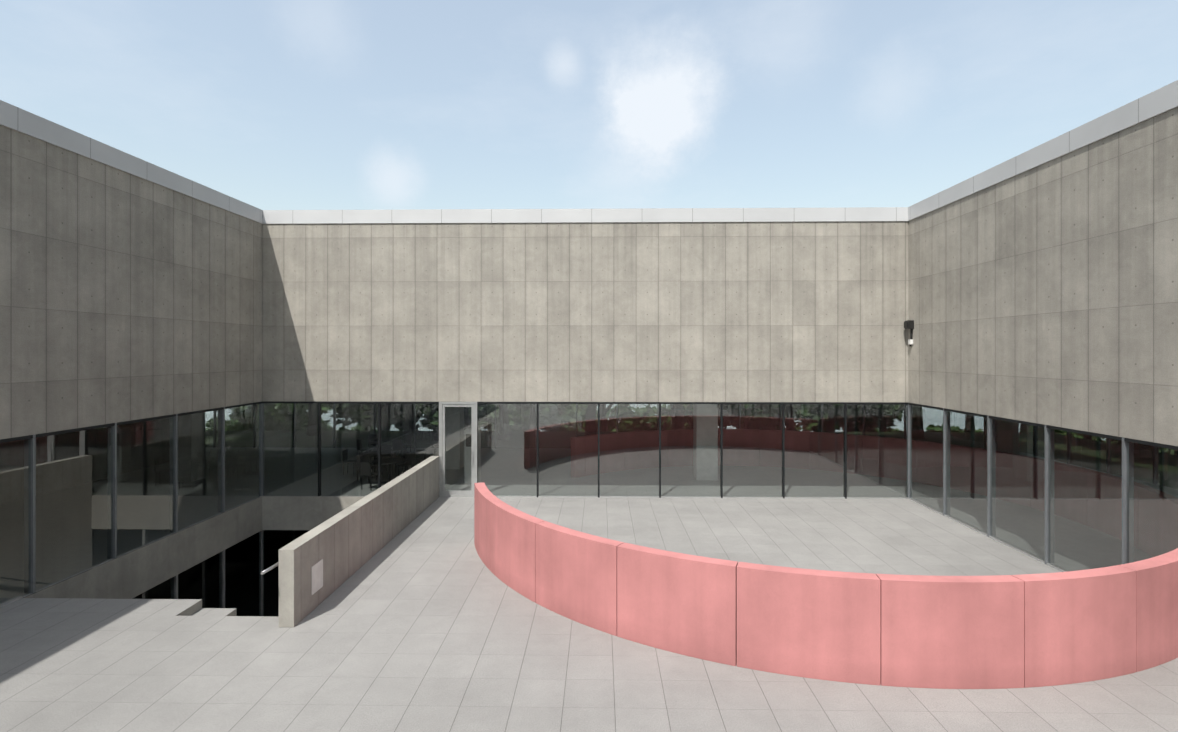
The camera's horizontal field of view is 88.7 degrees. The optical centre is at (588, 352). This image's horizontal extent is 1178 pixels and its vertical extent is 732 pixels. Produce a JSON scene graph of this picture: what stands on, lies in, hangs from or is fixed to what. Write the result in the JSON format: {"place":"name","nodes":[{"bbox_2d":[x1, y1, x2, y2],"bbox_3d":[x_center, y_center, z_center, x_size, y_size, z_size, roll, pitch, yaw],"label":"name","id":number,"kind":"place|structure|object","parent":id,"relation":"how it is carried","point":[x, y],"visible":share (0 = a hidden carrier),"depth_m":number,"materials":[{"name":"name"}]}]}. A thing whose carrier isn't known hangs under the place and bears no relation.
{"place":"outdoors","nodes":[
{"label":"outdoors","id":0,"kind":"place"},
{"bbox_2d":[0,497,1177,731],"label":"courtyard paving","id":1,"kind":"structure","parent":0,"point":[426,621],"depth_m":8.29,"materials":[{"name":"grey concrete"}]},
{"bbox_2d":[474,429,1177,688],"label":"pink wall","id":2,"kind":"structure","parent":1,"relation":"on","point":[999,631],"depth_m":8.13,"materials":[{"name":"concrete"}]},
{"bbox_2d":[0,0,1177,209],"label":"sky","id":3,"kind":"structure","parent":0,"point":[261,104],"materials":[{"name":"blue"}]},
{"bbox_2d":[205,404,1177,488],"bbox_3d":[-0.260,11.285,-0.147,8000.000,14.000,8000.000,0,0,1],"label":"ground","id":4,"kind":"structure","parent":0,"point":[323,436],"depth_m":29.25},
{"bbox_2d":[205,417,239,429],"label":"tree","id":5,"kind":"object","parent":4,"relation":"on","point":[211,422],"depth_m":50.83,"materials":[{"name":"green plant"}]},
{"bbox_2d":[248,404,257,428],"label":"tree","id":6,"kind":"object","parent":4,"relation":"on","point":[251,416],"depth_m":36.45,"materials":[{"name":"green plant"}]},
{"bbox_2d":[229,403,332,430],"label":"tree","id":7,"kind":"object","parent":4,"relation":"on","point":[273,417],"depth_m":45.64,"materials":[{"name":"green plant"}]},
{"bbox_2d":[306,403,317,435],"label":"tree","id":8,"kind":"object","parent":4,"relation":"on","point":[313,409],"depth_m":30.99,"materials":[{"name":"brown plant"}]},
{"bbox_2d":[327,425,377,430],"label":"bushes","id":9,"kind":"object","parent":4,"relation":"on","point":[360,429],"depth_m":52.24,"materials":[{"name":"green plant"}]},
{"bbox_2d":[327,404,404,429],"bbox_3d":[-14.464,4.713,40.527,6.062,6.644,5.477,0,0,6],"label":"tree","id":10,"kind":"object","parent":4,"relation":"on","point":[358,415],"depth_m":39.40,"materials":[{"name":"green plant"}]},
{"bbox_2d":[381,404,388,430],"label":"tree","id":11,"kind":"object","parent":4,"relation":"on","point":[387,405],"depth_m":36.31,"materials":[{"name":"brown plant"}]},
{"bbox_2d":[354,405,422,430],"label":"tree","id":12,"kind":"object","parent":4,"relation":"on","point":[403,422],"depth_m":44.78,"materials":[{"name":"green plant"}]},
{"bbox_2d":[403,404,416,433],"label":"tree","id":13,"kind":"object","parent":4,"relation":"on","point":[410,426],"depth_m":31.52,"materials":[{"name":"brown plant"}]},
{"bbox_2d":[416,404,494,430],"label":"tree","id":14,"kind":"object","parent":4,"relation":"on","point":[428,418],"depth_m":44.06,"materials":[{"name":"green plant"}]},
{"bbox_2d":[426,404,487,428],"bbox_3d":[-7.463,3.067,36.912,5.974,6.734,5.586,0,0,-28],"label":"tree","id":15,"kind":"object","parent":4,"relation":"on","point":[465,411],"depth_m":36.58,"materials":[{"name":"green plant"}]},
{"bbox_2d":[469,404,568,430],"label":"tree","id":16,"kind":"object","parent":4,"relation":"on","point":[520,424],"depth_m":42.84,"materials":[{"name":"green plant"}]},
{"bbox_2d":[528,404,534,430],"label":"tree","id":17,"kind":"object","parent":4,"relation":"on","point":[530,417],"depth_m":36.67,"materials":[{"name":"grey plant"}]},
{"bbox_2d":[552,404,624,430],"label":"tree","id":18,"kind":"object","parent":4,"relation":"on","point":[579,405],"depth_m":48.12,"materials":[{"name":"green plant"}]},
{"bbox_2d":[0,107,1177,605],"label":"building","id":19,"kind":"structure","parent":4,"relation":"on","point":[1044,293],"depth_m":16.62,"materials":[{"name":"concrete"}]},
{"bbox_2d":[0,417,169,504],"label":"window","id":20,"kind":"structure","parent":19,"relation":"on","point":[11,476],"depth_m":19.34,"materials":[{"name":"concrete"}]},
{"bbox_2d":[132,530,309,615],"bbox_3d":[-8.944,6.655,15.314,4.167,2.800,9.003,0,0,35],"label":"glass lower level","id":21,"kind":"object","parent":19,"relation":"on","point":[202,580],"depth_m":16.83,"materials":[{"name":"black glass"}]},
{"bbox_2d":[279,456,438,626],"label":"stair parapet","id":22,"kind":"structure","parent":19,"relation":"attached to","point":[347,542],"depth_m":11.38,"materials":[{"name":"concrete"}]},
{"bbox_2d":[261,562,278,574],"bbox_3d":[-4.797,4.999,13.006,0.133,3.395,7.892,0,0,1],"label":"handrail","id":23,"kind":"object","parent":22,"relation":"attached to","point":[269,568],"visible":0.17,"depth_m":9.23,"materials":[{"name":"metal"}]},
{"bbox_2d":[312,559,322,594],"bbox_3d":[-4.540,3.755,10.076,0.012,0.460,0.380,0,0,1],"label":"wall plaque","id":24,"kind":"object","parent":22,"relation":"attached to","point":[317,576],"visible":0.9,"depth_m":10.07,"materials":[{"name":"white paint"}]},
{"bbox_2d":[342,445,406,480],"bbox_3d":[-7.459,3.829,20.994,1.796,0.849,1.796,0,0,-44],"label":"table and chairs","id":25,"kind":"object","parent":19,"relation":"on","point":[384,447],"depth_m":20.91,"materials":[{"name":"black"}]},
{"bbox_2d":[357,434,411,460],"bbox_3d":[-8.198,3.829,24.208,1.814,0.849,1.814,0,0,1],"label":"table and chairs","id":26,"kind":"object","parent":19,"relation":"on","point":[371,441],"depth_m":24.27,"materials":[{"name":"black"}]},
{"bbox_2d":[359,452,419,489],"bbox_3d":[-6.486,3.829,19.575,1.796,0.849,1.796,0,0,-23],"label":"table and chairs","id":27,"kind":"object","parent":19,"relation":"on","point":[413,457],"depth_m":19.55,"materials":[{"name":"black"}]},
{"bbox_2d":[414,436,438,459],"bbox_3d":[-5.709,3.829,23.561,1.796,0.849,1.796,0,0,23],"label":"chair","id":28,"kind":"object","parent":19,"relation":"on","point":[434,443],"depth_m":23.46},
{"bbox_2d":[439,402,476,496],"bbox_3d":[-3.850,2.857,17.737,1.130,2.796,0.125,0,0,1],"label":"door","id":29,"kind":"structure","parent":19,"relation":"attached to","point":[455,493],"depth_m":17.73,"materials":[{"name":"metal"}]},
{"bbox_2d":[464,428,480,483],"bbox_3d":[-3.807,3.379,19.714,0.450,1.749,0.420,0,0,1],"label":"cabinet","id":30,"kind":"object","parent":19,"relation":"on","point":[468,473],"depth_m":19.53,"materials":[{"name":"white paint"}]},
{"bbox_2d":[0,495,1066,615],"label":"sills","id":31,"kind":"structure","parent":19,"relation":"on","point":[10,600],"depth_m":17.50,"materials":[{"name":"concrete"}]},
{"bbox_2d":[0,403,1177,603],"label":"glass panes","id":32,"kind":"object","parent":19,"relation":"on","point":[548,439],"visible":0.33,"depth_m":17.58,"materials":[{"name":"clear glass"}]},
{"bbox_2d":[0,80,1177,223],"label":"coping","id":33,"kind":"object","parent":19,"relation":"on","point":[1132,113],"visible":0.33,"depth_m":16.21,"materials":[{"name":"metal"}]},
{"bbox_2d":[0,401,1177,592],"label":"mullions","id":34,"kind":"object","parent":19,"relation":"on","point":[31,529],"visible":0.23,"depth_m":14.22,"materials":[{"name":"grey metal"}]},
{"bbox_2d":[178,404,1018,481],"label":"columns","id":35,"kind":"structure","parent":19,"relation":"on","point":[696,428],"depth_m":20.03,"materials":[{"name":"white paint"}]},
{"bbox_2d":[904,320,913,345],"bbox_3d":[9.153,-0.535,17.256,0.199,0.740,0.200,0,0,1],"label":"security camera","id":36,"kind":"object","parent":19,"relation":"attached to","point":[908,324],"visible":1,"depth_m":17.20,"materials":[{"name":"black plastic"}]},
{"bbox_2d":[584,404,596,435],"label":"tree","id":37,"kind":"object","parent":4,"relation":"on","point":[592,408],"depth_m":29.08,"materials":[{"name":"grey plant"}]},
{"bbox_2d":[582,404,612,430],"bbox_3d":[0.929,2.993,38.995,7.721,9.522,6.324,0,0,-25],"label":"tree","id":38,"kind":"object","parent":4,"relation":"on","point":[603,426],"depth_m":39.20,"materials":[{"name":"green plant"}]},
{"bbox_2d":[607,404,656,430],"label":"tree","id":39,"kind":"object","parent":4,"relation":"on","point":[632,417],"depth_m":49.56,"materials":[{"name":"green plant"}]},
{"bbox_2d":[671,404,674,429],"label":"tree","id":40,"kind":"object","parent":4,"relation":"on","point":[672,409],"depth_m":36.62,"materials":[{"name":"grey plant"}]},
{"bbox_2d":[674,404,683,429],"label":"tree","id":41,"kind":"object","parent":4,"relation":"on","point":[678,426],"depth_m":29.00,"materials":[{"name":"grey plant"}]},
{"bbox_2d":[650,404,726,429],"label":"tree","id":42,"kind":"object","parent":4,"relation":"on","point":[670,423],"depth_m":44.37,"materials":[{"name":"green plant"}]},
{"bbox_2d":[718,404,792,427],"bbox_3d":[10.913,4.671,40.360,6.454,7.002,5.831,0,0,-3],"label":"tree","id":43,"kind":"object","parent":4,"relation":"on","point":[757,415],"depth_m":39.14,"materials":[{"name":"green plant"}]},
{"bbox_2d":[723,404,801,430],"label":"tree","id":44,"kind":"object","parent":4,"relation":"on","point":[796,416],"depth_m":43.48,"materials":[{"name":"green plant"}]},
{"bbox_2d":[785,404,794,430],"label":"tree","id":45,"kind":"object","parent":4,"relation":"on","point":[789,418],"depth_m":30.89,"materials":[{"name":"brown plant"}]},
{"bbox_2d":[794,404,874,431],"bbox_3d":[14.548,3.544,36.709,5.671,5.916,5.302,0,0,38],"label":"tree","id":46,"kind":"object","parent":4,"relation":"on","point":[851,407],"depth_m":36.09,"materials":[{"name":"green plant"}]},
{"bbox_2d":[794,404,900,431],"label":"tree","id":47,"kind":"object","parent":4,"relation":"on","point":[838,418],"depth_m":42.41,"materials":[{"name":"green plant"}]},
{"bbox_2d":[868,404,906,431],"bbox_3d":[19.034,3.871,39.446,6.380,7.736,7.061,0,0,19],"label":"tree","id":48,"kind":"object","parent":4,"relation":"on","point":[890,410],"depth_m":37.36,"materials":[{"name":"green plant"}]},
{"bbox_2d":[875,427,902,431],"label":"bushes","id":49,"kind":"object","parent":4,"relation":"on","point":[890,430],"depth_m":50.69,"materials":[{"name":"green plant"}]},
{"bbox_2d":[912,406,924,438],"bbox_3d":[15.981,0.367,30.200,5.615,8.314,6.856,0,0,-16],"label":"tree","id":50,"kind":"object","parent":4,"relation":"on","point":[914,432],"depth_m":29.90,"materials":[{"name":"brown plant"}]},
{"bbox_2d":[924,424,983,431],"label":"tree","id":51,"kind":"object","parent":4,"relation":"on","point":[950,428],"depth_m":48.64,"materials":[{"name":"green plant"}]},
{"bbox_2d":[965,414,974,431],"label":"tree","id":52,"kind":"object","parent":4,"relation":"on","point":[972,422],"depth_m":36.22,"materials":[{"name":"green plant"}]},
{"bbox_2d":[1037,427,1044,440],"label":"tree","id":53,"kind":"object","parent":4,"relation":"on","point":[1039,434],"depth_m":29.21,"materials":[{"name":"green plant"}]},
{"bbox_2d":[1029,426,1105,442],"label":"tree","id":54,"kind":"object","parent":4,"relation":"on","point":[1073,434],"depth_m":48.55,"materials":[{"name":"green plant"}]},
{"bbox_2d":[1105,439,1173,454],"bbox_3d":[39.544,7.508,40.976,6.948,7.818,7.089,0,0,35],"label":"tree","id":55,"kind":"object","parent":4,"relation":"on","point":[1144,446],"depth_m":39.65,"materials":[{"name":"green plant"}]}
]}

